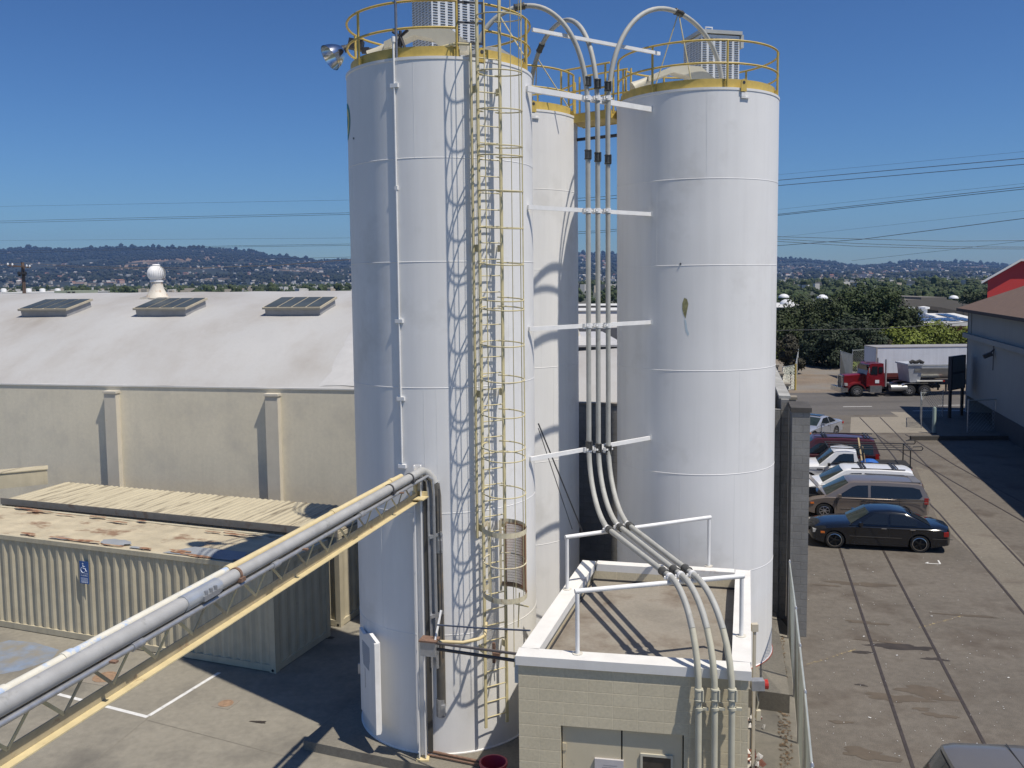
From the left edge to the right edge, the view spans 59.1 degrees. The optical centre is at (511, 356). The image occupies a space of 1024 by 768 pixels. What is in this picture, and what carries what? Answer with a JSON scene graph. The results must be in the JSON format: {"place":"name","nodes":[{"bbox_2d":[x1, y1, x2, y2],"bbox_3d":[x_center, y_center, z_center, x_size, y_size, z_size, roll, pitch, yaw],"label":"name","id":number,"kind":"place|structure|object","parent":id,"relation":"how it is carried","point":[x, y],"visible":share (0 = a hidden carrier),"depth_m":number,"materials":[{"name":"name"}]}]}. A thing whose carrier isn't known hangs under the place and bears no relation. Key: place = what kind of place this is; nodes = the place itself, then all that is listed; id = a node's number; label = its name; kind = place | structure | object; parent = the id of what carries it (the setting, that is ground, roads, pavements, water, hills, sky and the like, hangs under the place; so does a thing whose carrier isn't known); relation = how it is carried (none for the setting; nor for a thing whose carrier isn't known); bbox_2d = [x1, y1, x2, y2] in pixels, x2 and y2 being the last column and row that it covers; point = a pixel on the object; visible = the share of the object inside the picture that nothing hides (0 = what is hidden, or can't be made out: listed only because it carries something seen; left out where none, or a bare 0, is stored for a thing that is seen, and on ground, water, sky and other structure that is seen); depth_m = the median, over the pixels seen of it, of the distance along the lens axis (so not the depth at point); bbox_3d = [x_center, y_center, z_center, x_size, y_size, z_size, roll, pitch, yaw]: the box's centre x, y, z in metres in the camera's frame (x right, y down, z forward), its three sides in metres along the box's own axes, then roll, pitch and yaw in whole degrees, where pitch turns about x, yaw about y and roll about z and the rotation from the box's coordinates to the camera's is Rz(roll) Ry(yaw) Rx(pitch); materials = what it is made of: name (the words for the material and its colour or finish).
{"place":"outdoors","nodes":[
{"label":"outdoors","id":0,"kind":"place"},
{"bbox_2d":[0,291,579,505],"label":"warehouse","id":1,"kind":"structure","parent":0,"point":[249,394],"depth_m":32.58,"materials":[{"name":"beige paint"}]},
{"bbox_2d":[140,264,169,298],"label":"turbine vent","id":2,"kind":"object","parent":1,"relation":"on","point":[156,274],"visible":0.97,"depth_m":42.21,"materials":[{"name":"white metal"}]},
{"bbox_2d":[0,614,805,767],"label":"yard","id":3,"kind":"structure","parent":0,"point":[295,703],"depth_m":19.61,"materials":[{"name":"concrete"}]},
{"bbox_2d":[0,640,58,673],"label":"accessible parking marking","id":4,"kind":"object","parent":3,"relation":"on","point":[15,656],"visible":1,"depth_m":23.05,"materials":[{"name":"paint"}]},
{"bbox_2d":[82,668,125,685],"bbox_3d":[-9.764,7.703,21.685,0.784,0.016,0.784,1,5,19],"label":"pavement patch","id":5,"kind":"object","parent":3,"relation":"on","point":[110,674],"visible":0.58,"depth_m":21.65,"materials":[{"name":"concrete"}]},
{"bbox_2d":[0,505,330,673],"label":"shipping container","id":6,"kind":"object","parent":3,"relation":"on","point":[136,566],"visible":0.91,"depth_m":23.62,"materials":[{"name":"metal"}]},
{"bbox_2d":[79,561,88,583],"bbox_3d":[-11.213,5.670,23.653,0.300,0.600,0.026,1,5,21],"label":"parking sign","id":7,"kind":"object","parent":6,"relation":"attached to","point":[84,571],"visible":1,"depth_m":23.65,"materials":[{"name":"metal"}]},
{"bbox_2d":[0,482,359,627],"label":"shipping container","id":8,"kind":"object","parent":3,"relation":"on","point":[271,516],"visible":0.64,"depth_m":26.96,"materials":[{"name":"metal"}]},
{"bbox_2d":[0,465,47,488],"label":"duct box","id":9,"kind":"object","parent":8,"relation":"on","point":[23,476],"visible":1,"depth_m":30.20,"materials":[{"name":"beige paint"}]},
{"bbox_2d":[148,672,219,715],"bbox_3d":[-7.512,7.759,20.804,0.100,0.001,2.312,1,5,21],"label":"parking line","id":10,"kind":"object","parent":3,"relation":"on","point":[183,694],"visible":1,"depth_m":20.72,"materials":[{"name":"white paint"}]},
{"bbox_2d":[303,693,518,767],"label":"concrete pad","id":11,"kind":"object","parent":3,"relation":"on","point":[343,733],"visible":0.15,"depth_m":17.92,"materials":[{"name":"concrete"}]},
{"bbox_2d":[413,465,429,761],"bbox_3d":[-1.748,4.918,17.211,0.240,5.750,0.220,-1,5,0],"label":"support post","id":12,"kind":"object","parent":11,"relation":"on","point":[422,756],"visible":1,"depth_m":17.24,"materials":[{"name":"metal"}]},
{"bbox_2d":[0,477,428,767],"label":"pipe bridge","id":13,"kind":"structure","parent":12,"relation":"attached to","point":[24,747],"depth_m":10.05,"materials":[{"name":"beige metal"}]},
{"bbox_2d":[0,474,402,693],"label":"cream pipe","id":14,"kind":"object","parent":13,"relation":"on","point":[65,654],"visible":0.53,"depth_m":10.16,"materials":[{"name":"metal"}]},
{"bbox_2d":[0,467,445,717],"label":"grey pipe","id":15,"kind":"object","parent":13,"relation":"on","point":[24,692],"visible":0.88,"depth_m":10.30,"materials":[{"name":"metal"}]},
{"bbox_2d":[0,477,433,719],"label":"conduit","id":16,"kind":"object","parent":15,"relation":"hanging from","point":[429,562],"visible":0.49,"depth_m":17.04,"materials":[{"name":"metal"}]},
{"bbox_2d":[0,475,438,727],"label":"conduit","id":17,"kind":"object","parent":15,"relation":"hanging from","point":[136,644],"visible":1,"depth_m":10.50,"materials":[{"name":"metal"}]},
{"bbox_2d":[418,635,439,656],"bbox_3d":[-1.535,5.406,16.811,0.340,0.305,0.260,1,5,14],"label":"junction box","id":18,"kind":"object","parent":17,"relation":"attached to","point":[428,646],"visible":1,"depth_m":16.72,"materials":[{"name":"metal"}]},
{"bbox_2d":[439,622,487,643],"bbox_3d":[-0.841,5.199,16.837,1.008,0.236,0.353,-3,5,-28],"label":"conduit","id":19,"kind":"object","parent":18,"relation":"attached to","point":[468,640],"visible":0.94,"depth_m":16.73,"materials":[{"name":"beige metal"}]},
{"bbox_2d":[423,478,432,751],"bbox_3d":[-1.608,4.984,17.307,0.100,5.400,0.050,-1,5,0],"label":"cable tray","id":20,"kind":"object","parent":12,"relation":"attached to","point":[429,698],"visible":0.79,"depth_m":17.30,"materials":[{"name":"metal"}]},
{"bbox_2d":[345,0,535,754],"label":"storage silo","id":21,"kind":"object","parent":11,"relation":"on","point":[439,126],"visible":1,"depth_m":17.23,"materials":[{"name":"white paint"}]},
{"bbox_2d":[321,37,372,69],"bbox_3d":[-3.449,-6.407,19.143,1.226,0.628,0.564,-1,5,0],"label":"floodlight","id":22,"kind":"object","parent":21,"relation":"attached to","point":[333,56],"visible":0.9,"depth_m":19.10,"materials":[{"name":"metal"}]},
{"bbox_2d":[358,627,381,734],"bbox_3d":[-2.853,6.375,17.991,0.121,1.846,1.256,-3,5,-26],"label":"access door","id":23,"kind":"structure","parent":21,"relation":"in","point":[369,667],"depth_m":17.82,"materials":[{"name":"white paint"}]},
{"bbox_2d":[473,2,708,767],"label":"conveying pipe","id":24,"kind":"object","parent":21,"relation":"attached to","point":[668,575],"visible":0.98,"depth_m":18.45,"materials":[{"name":"grey metal"}]},
{"bbox_2d":[428,751,478,765],"bbox_3d":[-1.030,7.735,17.350,1.352,0.058,0.155,1,5,22],"label":"floor conduit","id":25,"kind":"object","parent":11,"relation":"on","point":[456,756],"visible":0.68,"depth_m":17.37,"materials":[{"name":"metal"}]},
{"bbox_2d":[479,754,507,767],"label":"rubbish bin","id":26,"kind":"object","parent":3,"relation":"on","point":[493,761],"visible":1,"depth_m":16.62,"materials":[{"name":"red plastic"}]},
{"bbox_2d":[514,560,751,767],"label":"block house","id":27,"kind":"structure","parent":3,"relation":"on","point":[629,672],"depth_m":14.49,"materials":[{"name":"concrete"}]},
{"bbox_2d":[437,647,513,661],"bbox_3d":[-0.635,5.247,15.869,0.058,0.570,2.320,-5,6,-40],"label":"conduit","id":28,"kind":"object","parent":27,"relation":"attached to","point":[477,654],"visible":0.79,"depth_m":15.82,"materials":[{"name":"metal"}]},
{"bbox_2d":[437,642,516,654],"bbox_3d":[-0.635,5.135,15.860,0.047,0.571,2.317,-5,6,-40],"label":"conduit","id":29,"kind":"object","parent":27,"relation":"attached to","point":[480,649],"visible":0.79,"depth_m":15.79,"materials":[{"name":"metal"}]},
{"bbox_2d":[562,726,623,767],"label":"door","id":30,"kind":"structure","parent":27,"relation":"in","point":[583,747],"depth_m":14.48,"materials":[{"name":"beige paint"}]},
{"bbox_2d":[563,515,712,590],"bbox_3d":[2.590,3.926,18.179,3.485,1.075,0.170,-3,5,-23],"label":"pipe rack","id":31,"kind":"object","parent":27,"relation":"on","point":[599,532],"visible":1,"depth_m":18.17,"materials":[{"name":"white metal"}]},
{"bbox_2d":[623,731,682,767],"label":"door","id":32,"kind":"structure","parent":27,"relation":"in","point":[640,749],"depth_m":14.30,"materials":[{"name":"beige paint"}]},
{"bbox_2d":[572,573,745,655],"bbox_3d":[2.448,4.213,14.809,3.039,1.071,0.168,-2,5,-13],"label":"pipe rack","id":33,"kind":"object","parent":27,"relation":"on","point":[577,651],"visible":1,"depth_m":14.67,"materials":[{"name":"white metal"}]},
{"bbox_2d":[751,623,758,767],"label":"drain pipe","id":34,"kind":"object","parent":27,"relation":"attached to","point":[754,628],"visible":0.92,"depth_m":17.07,"materials":[{"name":"metal"}]},
{"bbox_2d":[750,677,768,720],"bbox_3d":[3.896,5.415,14.236,0.260,0.660,0.159,-1,5,0],"label":"alarm horn","id":35,"kind":"object","parent":27,"relation":"attached to","point":[759,684],"visible":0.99,"depth_m":14.17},
{"bbox_2d":[748,612,789,712],"bbox_3d":[3.486,7.295,22.611,6.287,0.440,4.952,1,5,13],"label":"concrete pad","id":36,"kind":"object","parent":3,"relation":"on","point":[775,696],"visible":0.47,"depth_m":20.14,"materials":[{"name":"concrete"}]},
{"bbox_2d":[528,64,578,625],"bbox_3d":[-0.149,0.080,23.389,3.780,14.123,3.780,-1,5,0],"label":"storage silo","id":37,"kind":"object","parent":36,"relation":"on","point":[555,242],"visible":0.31,"depth_m":22.01,"materials":[{"name":"white paint"}]},
{"bbox_2d":[531,18,724,767],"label":"conveying pipe","id":38,"kind":"object","parent":37,"relation":"attached to","point":[677,572],"visible":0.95,"depth_m":18.79,"materials":[{"name":"grey metal"}]},
{"bbox_2d":[616,27,779,668],"bbox_3d":[4.416,-0.387,21.768,3.808,14.994,3.808,-1,5,0],"label":"storage silo","id":39,"kind":"object","parent":36,"relation":"on","point":[697,162],"visible":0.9,"depth_m":20.19,"materials":[{"name":"white paint"}]},
{"bbox_2d":[526,86,652,112],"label":"pipe beam","id":40,"kind":"structure","parent":39,"relation":"attached to","point":[556,93],"depth_m":18.48,"materials":[{"name":"white metal"}]},
{"bbox_2d":[527,205,651,216],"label":"pipe beam","id":41,"kind":"structure","parent":39,"relation":"attached to","point":[566,209],"depth_m":18.62,"materials":[{"name":"white metal"}]},
{"bbox_2d":[528,319,651,330],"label":"pipe beam","id":42,"kind":"structure","parent":39,"relation":"attached to","point":[558,327],"depth_m":18.84,"materials":[{"name":"white metal"}]},
{"bbox_2d":[529,435,651,460],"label":"pipe beam","id":43,"kind":"structure","parent":39,"relation":"attached to","point":[574,451],"depth_m":19.08,"materials":[{"name":"white metal"}]},
{"bbox_2d":[560,62,631,128],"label":"walkway","id":44,"kind":"structure","parent":39,"relation":"attached to","point":[579,119],"depth_m":22.10,"materials":[{"name":"yellow metal"}]},
{"bbox_2d":[532,28,659,54],"bbox_3d":[1.833,-6.614,19.014,3.372,0.131,0.050,-4,6,-32],"label":"bracing bar","id":45,"kind":"object","parent":39,"relation":"attached to","point":[579,38],"visible":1,"depth_m":18.93,"materials":[{"name":"white metal"}]},
{"bbox_2d":[602,6,741,767],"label":"conveying pipe","id":46,"kind":"object","parent":39,"relation":"attached to","point":[690,572],"visible":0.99,"depth_m":18.99,"materials":[{"name":"grey metal"}]},
{"bbox_2d":[777,636,792,766],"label":"dry leaves","id":47,"kind":"object","parent":3,"relation":"on","point":[786,739],"visible":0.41,"depth_m":18.51,"materials":[{"name":"plant"}]},
{"bbox_2d":[787,560,813,767],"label":"chain link fence","id":48,"kind":"object","parent":3,"relation":"on","point":[802,717],"visible":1,"depth_m":18.18,"materials":[{"name":"metal"}]},
{"bbox_2d":[0,248,1001,287],"bbox_3d":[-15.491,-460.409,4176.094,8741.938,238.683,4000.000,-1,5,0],"label":"hills","id":49,"kind":"structure","parent":0,"point":[788,270],"depth_m":3882.52,"materials":[{"name":"plant"}]},
{"bbox_2d":[0,262,1002,292],"bbox_3d":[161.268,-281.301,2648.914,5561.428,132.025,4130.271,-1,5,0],"label":"houses","id":50,"kind":"structure","parent":49,"relation":"on","point":[602,287],"depth_m":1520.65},
{"bbox_2d":[0,243,1010,286],"bbox_3d":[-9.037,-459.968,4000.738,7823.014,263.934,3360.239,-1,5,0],"label":"hillside woods","id":51,"kind":"object","parent":49,"relation":"on","point":[816,273],"visible":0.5,"depth_m":3975.26,"materials":[{"name":"plant"}]},
{"bbox_2d":[0,187,1020,251],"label":"overhead wire","id":52,"kind":"object","parent":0,"point":[585,231],"visible":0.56,"depth_m":200.00,"materials":[{"name":"metal"}]},
{"bbox_2d":[0,0,1023,264],"label":"sky","id":53,"kind":"structure","parent":0,"point":[130,106],"materials":[{"name":"blue"}]},
{"bbox_2d":[12,164,1023,222],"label":"overhead wire","id":54,"kind":"object","parent":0,"point":[600,199],"visible":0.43,"depth_m":194.82,"materials":[{"name":"metal"}]},
{"bbox_2d":[19,158,1023,220],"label":"overhead wire","id":55,"kind":"object","parent":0,"point":[604,196],"visible":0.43,"depth_m":191.85,"materials":[{"name":"metal"}]},
{"bbox_2d":[27,189,1021,252],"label":"overhead wire","id":56,"kind":"object","parent":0,"point":[600,232],"visible":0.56,"depth_m":199.68,"materials":[{"name":"metal"}]},
{"bbox_2d":[578,314,616,338],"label":"shed","id":57,"kind":"structure","parent":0,"point":[581,318],"depth_m":82.93,"materials":[{"name":"metal"}]},
{"bbox_2d":[264,283,963,625],"bbox_3d":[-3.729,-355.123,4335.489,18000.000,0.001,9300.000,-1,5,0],"label":"ground","id":58,"kind":"structure","parent":0,"point":[594,296],"depth_m":404.66,"materials":[{"name":"grey"}]},
{"bbox_2d":[0,275,990,303],"bbox_3d":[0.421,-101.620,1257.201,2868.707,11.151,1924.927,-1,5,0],"label":"town trees","id":59,"kind":"object","parent":58,"relation":"on","point":[941,287],"visible":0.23,"depth_m":626.83,"materials":[{"name":"green plant"}]},
{"bbox_2d":[579,331,616,350],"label":"shed","id":60,"kind":"structure","parent":58,"relation":"on","point":[582,341],"depth_m":49.59,"materials":[{"name":"metal"}]},
{"bbox_2d":[838,295,967,315],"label":"stepped warehouse","id":61,"kind":"structure","parent":58,"relation":"on","point":[939,304],"depth_m":149.84,"materials":[{"name":"metal"}]},
{"bbox_2d":[959,288,986,303],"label":"broad tree","id":62,"kind":"object","parent":58,"relation":"on","point":[970,297],"visible":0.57,"depth_m":247.84,"materials":[{"name":"green plant"}]},
{"bbox_2d":[981,259,1023,297],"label":"red building","id":63,"kind":"structure","parent":58,"relation":"on","point":[1009,277],"depth_m":164.49,"materials":[{"name":"paint"}]},
{"bbox_2d":[840,350,852,373],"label":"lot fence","id":64,"kind":"object","parent":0,"point":[846,362],"visible":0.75,"depth_m":84.28,"materials":[{"name":"metal"}]},
{"bbox_2d":[783,351,965,392],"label":"dirt lot","id":65,"kind":"structure","parent":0,"point":[814,381],"depth_m":80.94,"materials":[{"name":"soil"}]},
{"bbox_2d":[776,333,806,373],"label":"tree","id":66,"kind":"object","parent":65,"relation":"on","point":[790,343],"visible":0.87,"depth_m":87.71,"materials":[{"name":"green plant"}]},
{"bbox_2d":[776,304,825,358],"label":"broad tree","id":67,"kind":"object","parent":65,"relation":"on","point":[787,319],"visible":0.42,"depth_m":98.59,"materials":[{"name":"green plant"}]},
{"bbox_2d":[776,359,839,371],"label":"dirt mound","id":68,"kind":"object","parent":65,"relation":"on","point":[809,367],"visible":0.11,"depth_m":92.87,"materials":[{"name":"soil"}]},
{"bbox_2d":[783,293,849,328],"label":"broad tree","id":69,"kind":"object","parent":65,"relation":"on","point":[826,313],"visible":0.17,"depth_m":102.25,"materials":[{"name":"green plant"}]},
{"bbox_2d":[797,320,864,368],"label":"broad tree","id":70,"kind":"object","parent":65,"relation":"on","point":[817,346],"visible":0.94,"depth_m":92.80,"materials":[{"name":"green plant"}]},
{"bbox_2d":[807,284,881,327],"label":"broad tree","id":71,"kind":"object","parent":65,"relation":"on","point":[845,294],"visible":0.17,"depth_m":104.46,"materials":[{"name":"green plant"}]},
{"bbox_2d":[836,314,892,361],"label":"broad tree","id":72,"kind":"object","parent":65,"relation":"on","point":[855,324],"visible":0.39,"depth_m":94.61,"materials":[{"name":"green plant"}]},
{"bbox_2d":[846,280,903,341],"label":"broad tree","id":73,"kind":"object","parent":65,"relation":"on","point":[885,300],"visible":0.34,"depth_m":102.96,"materials":[{"name":"green plant"}]},
{"bbox_2d":[844,278,909,316],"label":"broad tree","id":74,"kind":"object","parent":65,"relation":"on","point":[867,291],"visible":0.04,"depth_m":110.16,"materials":[{"name":"green plant"}]},
{"bbox_2d":[870,305,927,332],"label":"broad tree","id":75,"kind":"object","parent":65,"relation":"on","point":[906,316],"visible":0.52,"depth_m":98.58,"materials":[{"name":"green plant"}]},
{"bbox_2d":[878,326,936,344],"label":"shrub","id":76,"kind":"object","parent":65,"relation":"on","point":[898,336],"visible":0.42,"depth_m":95.11,"materials":[{"name":"green plant"}]},
{"bbox_2d":[864,344,966,372],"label":"box trailer","id":77,"kind":"object","parent":65,"relation":"on","point":[930,354],"visible":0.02,"depth_m":77.84,"materials":[{"name":"metal"}]},
{"bbox_2d":[917,318,967,343],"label":"shrub","id":78,"kind":"object","parent":65,"relation":"on","point":[952,335],"visible":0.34,"depth_m":96.84,"materials":[{"name":"green plant"}]},
{"bbox_2d":[789,391,991,414],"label":"street","id":79,"kind":"structure","parent":0,"point":[880,403],"depth_m":67.21,"materials":[{"name":"asphalt"}]},
{"bbox_2d":[830,358,939,396],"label":"tractor truck","id":80,"kind":"object","parent":79,"relation":"on","point":[869,376],"visible":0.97,"depth_m":70.91,"materials":[{"name":"red paint"}]},
{"bbox_2d":[895,359,965,391],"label":"dump trailer","id":81,"kind":"object","parent":79,"relation":"on","point":[916,371],"visible":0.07,"depth_m":70.94,"materials":[{"name":"metal"}]},
{"bbox_2d":[783,414,1023,767],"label":"parking lot","id":82,"kind":"structure","parent":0,"point":[966,583],"depth_m":24.12,"materials":[{"name":"grey asphalt"}]},
{"bbox_2d":[579,348,811,636],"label":"block building","id":83,"kind":"structure","parent":82,"relation":"on","point":[791,476],"depth_m":24.80,"materials":[{"name":"concrete"}]},
{"bbox_2d":[810,413,843,433],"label":"coupe","id":84,"kind":"object","parent":82,"relation":"on","point":[820,422],"visible":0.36,"depth_m":52.84,"materials":[{"name":"silver metal"}]},
{"bbox_2d":[810,431,879,458],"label":"minivan","id":85,"kind":"object","parent":82,"relation":"on","point":[818,445],"visible":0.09,"depth_m":43.18,"materials":[{"name":"red paint"}]},
{"bbox_2d":[809,461,914,486],"bbox_3d":[14.500,5.309,38.038,4.859,1.538,2.204,1,5,13],"label":"minivan","id":86,"kind":"object","parent":82,"relation":"on","point":[836,472],"visible":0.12,"depth_m":37.55,"materials":[{"name":"white paint"}]},
{"bbox_2d":[809,438,923,475],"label":"pickup truck","id":87,"kind":"object","parent":82,"relation":"on","point":[831,456],"visible":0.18,"depth_m":40.26,"materials":[{"name":"white paint"}]},
{"bbox_2d":[809,474,930,515],"bbox_3d":[13.887,5.499,35.827,4.859,1.542,2.204,1,5,13],"label":"minivan","id":88,"kind":"object","parent":82,"relation":"on","point":[844,493],"visible":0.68,"depth_m":35.09,"materials":[{"name":"beige paint"}]},
{"bbox_2d":[842,746,902,761],"bbox_3d":[7.093,7.858,17.782,1.084,0.001,0.468,2,6,30],"label":"oil stain","id":89,"kind":"object","parent":82,"relation":"on","point":[862,753],"visible":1,"depth_m":17.81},
{"bbox_2d":[808,503,950,552],"bbox_3d":[12.853,5.938,31.800,4.680,1.364,2.112,1,5,13],"label":"sedan","id":90,"kind":"object","parent":82,"relation":"on","point":[885,524],"visible":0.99,"depth_m":31.08,"materials":[{"name":"black paint"}]},
{"bbox_2d":[850,412,931,432],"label":"concrete apron","id":91,"kind":"object","parent":82,"relation":"on","point":[875,425],"visible":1,"depth_m":57.45,"materials":[{"name":"concrete"}]},
{"bbox_2d":[865,692,936,702],"bbox_3d":[8.686,7.644,20.143,1.522,0.001,0.441,1,5,13],"label":"oil stain","id":92,"kind":"object","parent":82,"relation":"on","point":[899,699],"visible":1,"depth_m":20.17,"materials":[{"name":"asphalt"}]},
{"bbox_2d":[838,546,985,767],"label":"railway track","id":93,"kind":"structure","parent":82,"relation":"on","point":[887,689],"depth_m":21.81,"materials":[{"name":"metal"}]},
{"bbox_2d":[893,685,959,700],"bbox_3d":[9.335,7.611,20.452,1.370,0.001,0.721,0,5,12],"label":"oil stain","id":94,"kind":"object","parent":82,"relation":"on","point":[928,692],"visible":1,"depth_m":20.44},
{"bbox_2d":[920,390,943,427],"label":"dock fence","id":95,"kind":"object","parent":82,"relation":"on","point":[921,399],"visible":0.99,"depth_m":59.82,"materials":[{"name":"metal"}]},
{"bbox_2d":[859,417,1023,521],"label":"railway track","id":96,"kind":"structure","parent":82,"relation":"on","point":[953,481],"depth_m":42.10,"materials":[{"name":"metal"}]},
{"bbox_2d":[876,417,1023,613],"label":"railway track","id":97,"kind":"structure","parent":82,"relation":"on","point":[995,579],"depth_m":33.07,"materials":[{"name":"metal"}]},
{"bbox_2d":[947,355,965,417],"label":"sign board","id":98,"kind":"object","parent":82,"relation":"on","point":[956,371],"visible":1,"depth_m":59.87,"materials":[{"name":"metal"}]},
{"bbox_2d":[910,435,1007,439],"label":"kerb","id":99,"kind":"structure","parent":82,"relation":"on","point":[966,437],"depth_m":51.73,"materials":[{"name":"concrete"}]},
{"bbox_2d":[916,467,1023,582],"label":"track bed","id":100,"kind":"object","parent":82,"relation":"on","point":[996,557],"visible":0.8,"depth_m":33.12,"materials":[{"name":"concrete"}]},
{"bbox_2d":[923,743,1023,767],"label":"parked car","id":101,"kind":"object","parent":82,"relation":"on","point":[960,755],"visible":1,"depth_m":14.66,"materials":[{"name":"grey paint"}]},
{"bbox_2d":[956,286,1023,449],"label":"grey warehouse","id":102,"kind":"structure","parent":82,"relation":"on","point":[994,335],"depth_m":54.24,"materials":[{"name":"paint"}]},
{"bbox_2d":[1001,583,1023,610],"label":"track bed","id":103,"kind":"object","parent":82,"relation":"on","point":[1015,591],"visible":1,"depth_m":26.90,"materials":[{"name":"concrete"}]},
{"bbox_2d":[908,306,967,332],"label":"solar building","id":104,"kind":"structure","parent":0,"point":[957,319],"depth_m":120.75,"materials":[{"name":"white metal"}]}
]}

